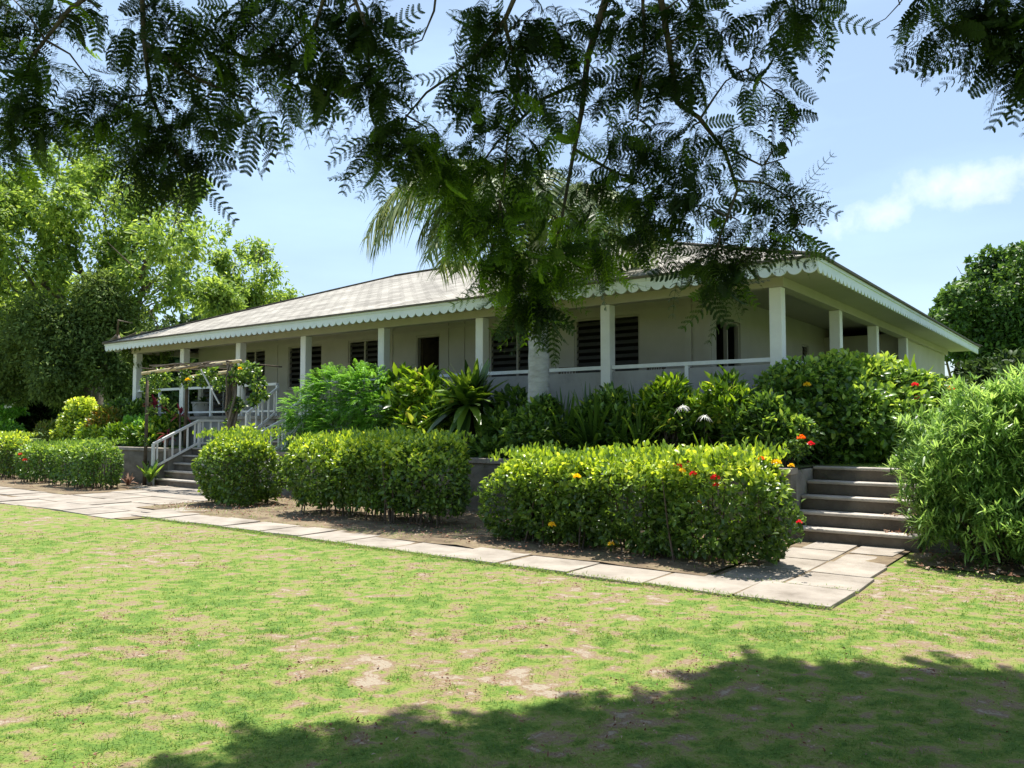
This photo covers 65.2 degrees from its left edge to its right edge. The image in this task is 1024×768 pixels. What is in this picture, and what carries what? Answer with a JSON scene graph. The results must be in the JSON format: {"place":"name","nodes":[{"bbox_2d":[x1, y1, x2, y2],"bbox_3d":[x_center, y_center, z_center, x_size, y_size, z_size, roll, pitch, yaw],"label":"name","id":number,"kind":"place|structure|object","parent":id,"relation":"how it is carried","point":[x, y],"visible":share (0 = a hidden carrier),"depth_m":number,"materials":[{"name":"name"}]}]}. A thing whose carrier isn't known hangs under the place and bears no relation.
{"place":"outdoors","nodes":[
{"label":"outdoors","id":0,"kind":"place"},
{"bbox_2d":[0,485,910,609],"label":"path","id":1,"kind":"structure","parent":0,"point":[855,570],"depth_m":9.57,"materials":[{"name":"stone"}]},
{"bbox_2d":[141,359,281,484],"bbox_3d":[-7.764,1.078,20.410,4.402,3.136,1.502,-2,-4,37],"label":"garden arbor","id":2,"kind":"object","parent":1,"relation":"on","point":[167,368],"visible":0.6,"depth_m":21.08,"materials":[{"name":"brown wood"}]},
{"bbox_2d":[139,359,271,483],"bbox_3d":[-7.900,1.030,20.064,5.917,3.223,0.894,-2,-4,37],"label":"climbing vine","id":3,"kind":"object","parent":2,"relation":"attached to","point":[241,373],"visible":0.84,"depth_m":19.13,"materials":[{"name":"green plant"}]},
{"bbox_2d":[24,432,979,470],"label":"terrace","id":4,"kind":"structure","parent":0,"point":[795,464],"depth_m":12.88,"materials":[{"name":"grey concrete"}]},
{"bbox_2d":[0,399,29,438],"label":"shrub","id":5,"kind":"object","parent":4,"relation":"on","point":[7,417],"visible":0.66,"depth_m":32.86,"materials":[{"name":"green plant"}]},
{"bbox_2d":[1,279,48,436],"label":"dark tree","id":6,"kind":"object","parent":4,"relation":"on","point":[28,427],"visible":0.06,"depth_m":40.20,"materials":[{"name":"green plant"}]},
{"bbox_2d":[25,388,57,432],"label":"dark tree","id":7,"kind":"object","parent":4,"relation":"on","point":[39,407],"visible":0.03,"depth_m":40.53,"materials":[{"name":"green plant"}]},
{"bbox_2d":[33,418,72,442],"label":"shrub","id":8,"kind":"object","parent":4,"relation":"on","point":[49,424],"visible":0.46,"depth_m":27.64,"materials":[{"name":"green plant"}]},
{"bbox_2d":[22,391,114,436],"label":"scrub","id":9,"kind":"object","parent":4,"relation":"on","point":[46,414],"visible":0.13,"depth_m":40.30,"materials":[{"name":"green plant"}]},
{"bbox_2d":[49,395,100,442],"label":"shrub","id":10,"kind":"object","parent":4,"relation":"on","point":[75,412],"visible":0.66,"depth_m":26.20,"materials":[{"name":"green plant"}]},
{"bbox_2d":[0,264,174,412],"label":"olive green tree","id":11,"kind":"object","parent":4,"relation":"on","point":[66,356],"visible":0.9,"depth_m":28.58,"materials":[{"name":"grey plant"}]},
{"bbox_2d":[72,423,107,444],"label":"shrub","id":12,"kind":"object","parent":4,"relation":"on","point":[89,429],"visible":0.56,"depth_m":24.39,"materials":[{"name":"green plant"}]},
{"bbox_2d":[83,403,123,438],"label":"shrub","id":13,"kind":"object","parent":4,"relation":"on","point":[101,415],"visible":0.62,"depth_m":24.54,"materials":[{"name":"orange plant"}]},
{"bbox_2d":[50,369,157,423],"bbox_3d":[-20.970,-0.046,40.831,5.530,5.726,7.575,1,-3,-14],"label":"dark tree","id":14,"kind":"object","parent":4,"relation":"on","point":[113,397],"visible":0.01,"depth_m":38.78,"materials":[{"name":"green plant"}]},
{"bbox_2d":[100,421,143,446],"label":"shrub","id":15,"kind":"object","parent":4,"relation":"on","point":[124,432],"visible":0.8,"depth_m":23.22,"materials":[{"name":"green plant"}]},
{"bbox_2d":[0,142,250,405],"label":"broadleaf tree","id":16,"kind":"object","parent":4,"relation":"on","point":[55,257],"visible":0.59,"depth_m":30.76,"materials":[{"name":"green plant"}]},
{"bbox_2d":[104,396,153,423],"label":"shrub","id":17,"kind":"object","parent":4,"relation":"on","point":[130,407],"visible":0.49,"depth_m":24.82,"materials":[{"name":"green plant"}]},
{"bbox_2d":[122,412,151,441],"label":"shrub","id":18,"kind":"object","parent":4,"relation":"on","point":[140,418],"visible":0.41,"depth_m":23.72,"materials":[{"name":"green plant"}]},
{"bbox_2d":[143,394,169,417],"bbox_3d":[-10.338,1.066,23.272,0.902,1.551,0.838,-2,-4,37],"label":"cordyline","id":19,"kind":"object","parent":4,"relation":"on","point":[155,402],"visible":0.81,"depth_m":23.21,"materials":[{"name":"red plant"}]},
{"bbox_2d":[132,409,188,446],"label":"shrub","id":20,"kind":"object","parent":4,"relation":"on","point":[160,425],"visible":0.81,"depth_m":22.74,"materials":[{"name":"green plant"}]},
{"bbox_2d":[156,429,175,447],"bbox_3d":[-9.508,1.497,21.983,0.510,0.560,0.457,1,-3,-24],"label":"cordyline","id":21,"kind":"object","parent":4,"relation":"on","point":[168,433],"visible":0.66,"depth_m":21.96,"materials":[{"name":"red plant"}]},
{"bbox_2d":[143,323,198,415],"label":"dark tree","id":22,"kind":"object","parent":4,"relation":"on","point":[173,397],"visible":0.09,"depth_m":44.63,"materials":[{"name":"green plant"}]},
{"bbox_2d":[171,403,190,446],"bbox_3d":[-9.472,1.187,22.939,0.626,1.276,0.805,1,-3,-12],"label":"cordyline","id":23,"kind":"object","parent":4,"relation":"on","point":[180,413],"visible":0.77,"depth_m":22.90,"materials":[{"name":"red plant"}]},
{"bbox_2d":[159,304,264,416],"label":"dark tree","id":24,"kind":"object","parent":4,"relation":"on","point":[193,395],"visible":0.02,"depth_m":48.76,"materials":[{"name":"green plant"}]},
{"bbox_2d":[195,235,303,319],"bbox_3d":[-12.701,-2.459,38.174,5.365,10.128,4.834,0,-3,4],"label":"broadleaf tree","id":25,"kind":"object","parent":4,"relation":"on","point":[257,256],"visible":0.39,"depth_m":37.28,"materials":[{"name":"green plant"}]},
{"bbox_2d":[245,387,316,449],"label":"veranda stairs","id":26,"kind":"structure","parent":4,"relation":"on","point":[248,420],"depth_m":20.90,"materials":[{"name":"wood"}]},
{"bbox_2d":[271,358,399,451],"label":"feathery shrub","id":27,"kind":"object","parent":4,"relation":"on","point":[313,419],"visible":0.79,"depth_m":17.91,"materials":[{"name":"green plant"}]},
{"bbox_2d":[373,362,472,449],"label":"shrub","id":28,"kind":"object","parent":4,"relation":"on","point":[413,392],"visible":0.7,"depth_m":16.51,"materials":[{"name":"green plant"}]},
{"bbox_2d":[418,358,506,454],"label":"yucca plant","id":29,"kind":"object","parent":4,"relation":"on","point":[470,392],"visible":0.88,"depth_m":15.56,"materials":[{"name":"green plant"}]},
{"bbox_2d":[466,382,529,457],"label":"shrub","id":30,"kind":"object","parent":4,"relation":"on","point":[502,412],"visible":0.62,"depth_m":15.20,"materials":[{"name":"green plant"}]},
{"bbox_2d":[359,155,662,402],"bbox_3d":[0.136,-1.410,14.719,5.140,5.572,5.136,-2,-4,37],"label":"palm tree","id":31,"kind":"object","parent":4,"relation":"on","point":[538,376],"visible":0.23,"depth_m":14.51,"materials":[{"name":"green plant"}]},
{"bbox_2d":[473,403,569,486],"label":"lily clump","id":32,"kind":"object","parent":4,"relation":"on","point":[508,447],"visible":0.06,"depth_m":14.53,"materials":[{"name":"green plant"}]},
{"bbox_2d":[507,392,576,459],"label":"shrub","id":33,"kind":"object","parent":4,"relation":"on","point":[540,414],"visible":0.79,"depth_m":14.11,"materials":[{"name":"green plant"}]},
{"bbox_2d":[102,241,982,466],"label":"house","id":34,"kind":"structure","parent":4,"relation":"on","point":[626,337],"depth_m":19.32,"materials":[{"name":"paint"}]},
{"bbox_2d":[191,396,214,416],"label":"potted plant","id":35,"kind":"object","parent":34,"relation":"on","point":[202,404],"visible":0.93,"depth_m":25.33,"materials":[{"name":"white plant"}]},
{"bbox_2d":[202,367,232,415],"bbox_3d":[-9.943,0.281,27.122,1.894,1.682,0.080,-2,-4,37],"label":"window","id":36,"kind":"structure","parent":34,"relation":"in","point":[222,404],"depth_m":27.10,"materials":[{"name":"paint"}]},
{"bbox_2d":[246,349,264,397],"bbox_3d":[-8.317,-0.306,25.875,1.230,1.577,0.160,-2,-4,37],"label":"window","id":37,"kind":"structure","parent":34,"relation":"in","point":[256,354],"depth_m":25.90,"materials":[{"name":"paint"}]},
{"bbox_2d":[285,344,321,390],"bbox_3d":[-6.309,-0.493,24.369,1.700,1.357,0.160,-2,-4,37],"label":"window","id":38,"kind":"structure","parent":34,"relation":"in","point":[291,357],"depth_m":24.66,"materials":[{"name":"paint"}]},
{"bbox_2d":[349,339,377,387],"bbox_3d":[-4.196,-0.580,22.780,1.450,1.367,0.160,-2,-4,37],"label":"window","id":39,"kind":"structure","parent":34,"relation":"in","point":[365,344],"depth_m":22.82,"materials":[{"name":"paint"}]},
{"bbox_2d":[421,339,438,372],"bbox_3d":[-2.197,-0.175,21.922,0.040,2.050,0.790,-2,-4,37],"label":"door","id":40,"kind":"structure","parent":34,"relation":"in","point":[429,348],"depth_m":21.86,"materials":[{"name":"brown wood"}]},
{"bbox_2d":[490,327,528,376],"bbox_3d":[0.152,-0.781,19.559,1.714,1.314,0.080,-2,-4,37],"label":"window","id":41,"kind":"structure","parent":34,"relation":"in","point":[517,355],"depth_m":19.74,"materials":[{"name":"paint"}]},
{"bbox_2d":[575,314,639,372],"bbox_3d":[2.157,-0.858,18.051,1.694,1.314,0.080,-2,-4,37],"label":"window","id":42,"kind":"structure","parent":34,"relation":"in","point":[577,358],"depth_m":18.12,"materials":[{"name":"paint"}]},
{"bbox_2d":[802,345,807,356],"bbox_3d":[7.846,-0.625,21.538,0.080,0.844,0.544,-2,-4,37],"label":"window","id":43,"kind":"structure","parent":34,"relation":"in","point":[805,349],"depth_m":21.71,"materials":[{"name":"paint"}]},
{"bbox_2d":[502,389,602,453],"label":"lily clump","id":44,"kind":"object","parent":4,"relation":"on","point":[571,412],"visible":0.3,"depth_m":13.81,"materials":[{"name":"green plant"}]},
{"bbox_2d":[524,381,620,461],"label":"lily clump","id":45,"kind":"object","parent":4,"relation":"on","point":[563,447],"visible":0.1,"depth_m":13.84,"materials":[{"name":"green plant"}]},
{"bbox_2d":[528,379,643,512],"bbox_3d":[1.414,1.146,13.730,2.818,2.463,2.761,-2,-3,28],"label":"lily clump","id":46,"kind":"object","parent":4,"relation":"on","point":[592,430],"visible":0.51,"depth_m":13.47,"materials":[{"name":"green plant"}]},
{"bbox_2d":[573,381,642,447],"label":"shrub","id":47,"kind":"object","parent":4,"relation":"on","point":[608,396],"visible":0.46,"depth_m":13.60,"materials":[{"name":"green plant"}]},
{"bbox_2d":[566,389,674,500],"bbox_3d":[1.857,1.155,13.473,2.474,2.162,2.423,1,-3,-18],"label":"lily clump","id":48,"kind":"object","parent":4,"relation":"on","point":[625,431],"visible":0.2,"depth_m":13.31,"materials":[{"name":"green plant"}]},
{"bbox_2d":[570,381,676,448],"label":"lily clump","id":49,"kind":"object","parent":4,"relation":"on","point":[629,395],"visible":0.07,"depth_m":13.58,"materials":[{"name":"green plant"}]},
{"bbox_2d":[599,406,678,487],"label":"lily clump","id":50,"kind":"object","parent":4,"relation":"on","point":[641,437],"visible":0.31,"depth_m":13.03,"materials":[{"name":"green plant"}]},
{"bbox_2d":[630,369,700,448],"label":"shrub","id":51,"kind":"object","parent":4,"relation":"on","point":[662,409],"visible":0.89,"depth_m":13.01,"materials":[{"name":"green plant"}]},
{"bbox_2d":[632,417,716,463],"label":"lily clump","id":52,"kind":"object","parent":4,"relation":"on","point":[684,440],"visible":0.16,"depth_m":13.07,"materials":[{"name":"green plant"}]},
{"bbox_2d":[647,422,715,455],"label":"lily clump","id":53,"kind":"object","parent":4,"relation":"on","point":[661,435],"visible":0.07,"depth_m":13.53,"materials":[{"name":"green plant"}]},
{"bbox_2d":[658,393,718,446],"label":"lily clump","id":54,"kind":"object","parent":4,"relation":"on","point":[710,433],"visible":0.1,"depth_m":13.03,"materials":[{"name":"green plant"}]},
{"bbox_2d":[675,406,711,452],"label":"spider lily","id":55,"kind":"object","parent":4,"relation":"on","point":[703,443],"visible":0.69,"depth_m":12.28,"materials":[{"name":"white plant"}]},
{"bbox_2d":[681,364,760,448],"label":"shrub","id":56,"kind":"object","parent":4,"relation":"on","point":[719,401],"visible":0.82,"depth_m":12.48,"materials":[{"name":"green plant"}]},
{"bbox_2d":[660,382,803,462],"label":"lily clump","id":57,"kind":"object","parent":4,"relation":"on","point":[717,440],"visible":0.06,"depth_m":12.90,"materials":[{"name":"green plant"}]},
{"bbox_2d":[684,378,819,483],"bbox_3d":[3.792,1.101,12.856,2.770,2.471,2.827,-2,-3,33],"label":"lily clump","id":58,"kind":"object","parent":4,"relation":"on","point":[745,438],"visible":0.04,"depth_m":12.51,"materials":[{"name":"green plant"}]},
{"bbox_2d":[718,387,807,456],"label":"shrub","id":59,"kind":"object","parent":4,"relation":"on","point":[771,410],"visible":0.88,"depth_m":11.92,"materials":[{"name":"green plant"}]},
{"bbox_2d":[693,380,838,479],"bbox_3d":[3.995,1.097,12.744,2.735,2.440,2.792,-2,-3,27],"label":"lily clump","id":60,"kind":"object","parent":4,"relation":"on","point":[796,460],"visible":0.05,"depth_m":12.41,"materials":[{"name":"green plant"}]},
{"bbox_2d":[762,413,824,466],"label":"shrub","id":61,"kind":"object","parent":4,"relation":"on","point":[796,450],"visible":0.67,"depth_m":11.59,"materials":[{"name":"green plant"}]},
{"bbox_2d":[751,347,964,464],"bbox_3d":[5.839,0.366,13.189,3.963,2.077,2.215,1,-3,-16],"label":"shrub","id":62,"kind":"object","parent":4,"relation":"on","point":[863,401],"visible":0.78,"depth_m":12.74,"materials":[{"name":"green plant"}]},
{"bbox_2d":[903,354,952,392],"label":"fan plant","id":63,"kind":"object","parent":4,"relation":"on","point":[913,364],"visible":0.07,"depth_m":14.14,"materials":[{"name":"green plant"}]},
{"bbox_2d":[928,254,975,377],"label":"round tree","id":64,"kind":"object","parent":4,"relation":"on","point":[968,259],"visible":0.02,"depth_m":42.92,"materials":[{"name":"green plant"}]},
{"bbox_2d":[934,240,1023,364],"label":"round tree","id":65,"kind":"object","parent":4,"relation":"on","point":[982,304],"visible":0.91,"depth_m":33.05,"materials":[{"name":"green plant"}]},
{"bbox_2d":[939,347,1023,410],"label":"scrub","id":66,"kind":"object","parent":4,"relation":"on","point":[984,367],"visible":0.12,"depth_m":17.99,"materials":[{"name":"green plant"}]},
{"bbox_2d":[958,383,1019,442],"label":"shrub","id":67,"kind":"object","parent":4,"relation":"on","point":[965,411],"visible":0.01,"depth_m":14.88,"materials":[{"name":"green plant"}]},
{"bbox_2d":[0,488,1023,767],"bbox_3d":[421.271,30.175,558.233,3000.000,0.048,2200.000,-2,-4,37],"label":"ground","id":68,"kind":"structure","parent":0,"point":[384,660],"depth_m":5.39,"materials":[{"name":"green plant"}]},
{"bbox_2d":[3,444,168,483],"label":"retaining wall","id":69,"kind":"structure","parent":68,"relation":"on","point":[133,457],"depth_m":21.86,"materials":[{"name":"concrete"}]},
{"bbox_2d":[151,419,303,488],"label":"railed stairs","id":70,"kind":"structure","parent":68,"relation":"on","point":[179,470],"depth_m":21.26,"materials":[{"name":"wood"}]},
{"bbox_2d":[0,473,1023,575],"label":"planting bed","id":71,"kind":"object","parent":68,"relation":"on","point":[606,555],"visible":0.41,"depth_m":12.01,"materials":[{"name":"soil"}]},
{"bbox_2d":[0,429,37,479],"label":"hedge","id":72,"kind":"object","parent":71,"relation":"on","point":[9,445],"visible":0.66,"depth_m":23.44,"materials":[{"name":"green plant"}]},
{"bbox_2d":[13,438,63,482],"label":"hedge","id":73,"kind":"object","parent":71,"relation":"on","point":[34,472],"visible":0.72,"depth_m":21.89,"materials":[{"name":"green plant"}]},
{"bbox_2d":[42,437,127,489],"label":"hedge","id":74,"kind":"object","parent":71,"relation":"on","point":[83,457],"visible":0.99,"depth_m":19.90,"materials":[{"name":"green plant"}]},
{"bbox_2d":[115,473,136,484],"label":"dry tuft","id":75,"kind":"object","parent":71,"relation":"on","point":[128,480],"visible":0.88,"depth_m":21.20,"materials":[{"name":"brown plant"}]},
{"bbox_2d":[136,459,166,485],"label":"plant","id":76,"kind":"object","parent":71,"relation":"on","point":[150,473],"depth_m":20.70,"materials":[{"name":"green plant"}]},
{"bbox_2d":[191,423,291,506],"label":"hedge","id":77,"kind":"object","parent":71,"relation":"on","point":[238,486],"visible":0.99,"depth_m":15.70,"materials":[{"name":"green plant"}]},
{"bbox_2d":[279,426,476,528],"bbox_3d":[-2.249,1.511,13.521,4.322,1.613,1.616,-2,-4,37],"label":"hedge","id":78,"kind":"object","parent":71,"relation":"on","point":[354,457],"visible":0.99,"depth_m":13.01,"materials":[{"name":"green plant"}]},
{"bbox_2d":[142,462,1023,609],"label":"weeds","id":79,"kind":"object","parent":71,"relation":"on","point":[540,569],"visible":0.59,"depth_m":9.95,"materials":[{"name":"green plant"}]},
{"bbox_2d":[473,435,806,566],"bbox_3d":[1.521,1.386,10.153,4.659,1.516,1.629,-2,-4,37],"label":"hedge","id":80,"kind":"object","parent":71,"relation":"on","point":[586,511],"visible":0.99,"depth_m":9.57,"materials":[{"name":"green plant"}]},
{"bbox_2d":[882,360,1023,568],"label":"shrub","id":81,"kind":"object","parent":71,"relation":"on","point":[987,493],"visible":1,"depth_m":9.14,"materials":[{"name":"green plant"}]},
{"bbox_2d":[0,477,1023,767],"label":"leaf litter","id":82,"kind":"object","parent":68,"relation":"on","point":[498,619],"visible":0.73,"depth_m":6.59,"materials":[{"name":"brown plant"}]},
{"bbox_2d":[0,0,1023,365],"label":"flame tree","id":83,"kind":"object","parent":68,"relation":"on","point":[990,32],"visible":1,"depth_m":4.43,"materials":[{"name":"green plant"}]},
{"bbox_2d":[246,451,797,538],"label":"retaining wall","id":84,"kind":"structure","parent":68,"relation":"on","point":[486,470],"depth_m":14.49,"materials":[{"name":"concrete"}]},
{"bbox_2d":[790,466,921,552],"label":"concrete stairs","id":85,"kind":"structure","parent":68,"relation":"on","point":[846,505],"depth_m":11.10,"materials":[{"name":"grey concrete"}]},
{"bbox_2d":[922,474,1006,555],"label":"retaining wall","id":86,"kind":"structure","parent":68,"relation":"on","point":[937,549],"depth_m":10.04,"materials":[{"name":"concrete"}]},
{"bbox_2d":[0,0,1023,377],"label":"sky","id":87,"kind":"structure","parent":0,"point":[918,181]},
{"bbox_2d":[558,367,579,373],"bbox_3d":[1.178,0.124,17.235,0.570,1.016,0.630,-1,-3,17],"label":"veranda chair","id":88,"kind":"object","parent":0,"point":[567,372],"visible":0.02,"depth_m":17.53,"materials":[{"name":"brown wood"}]}
]}

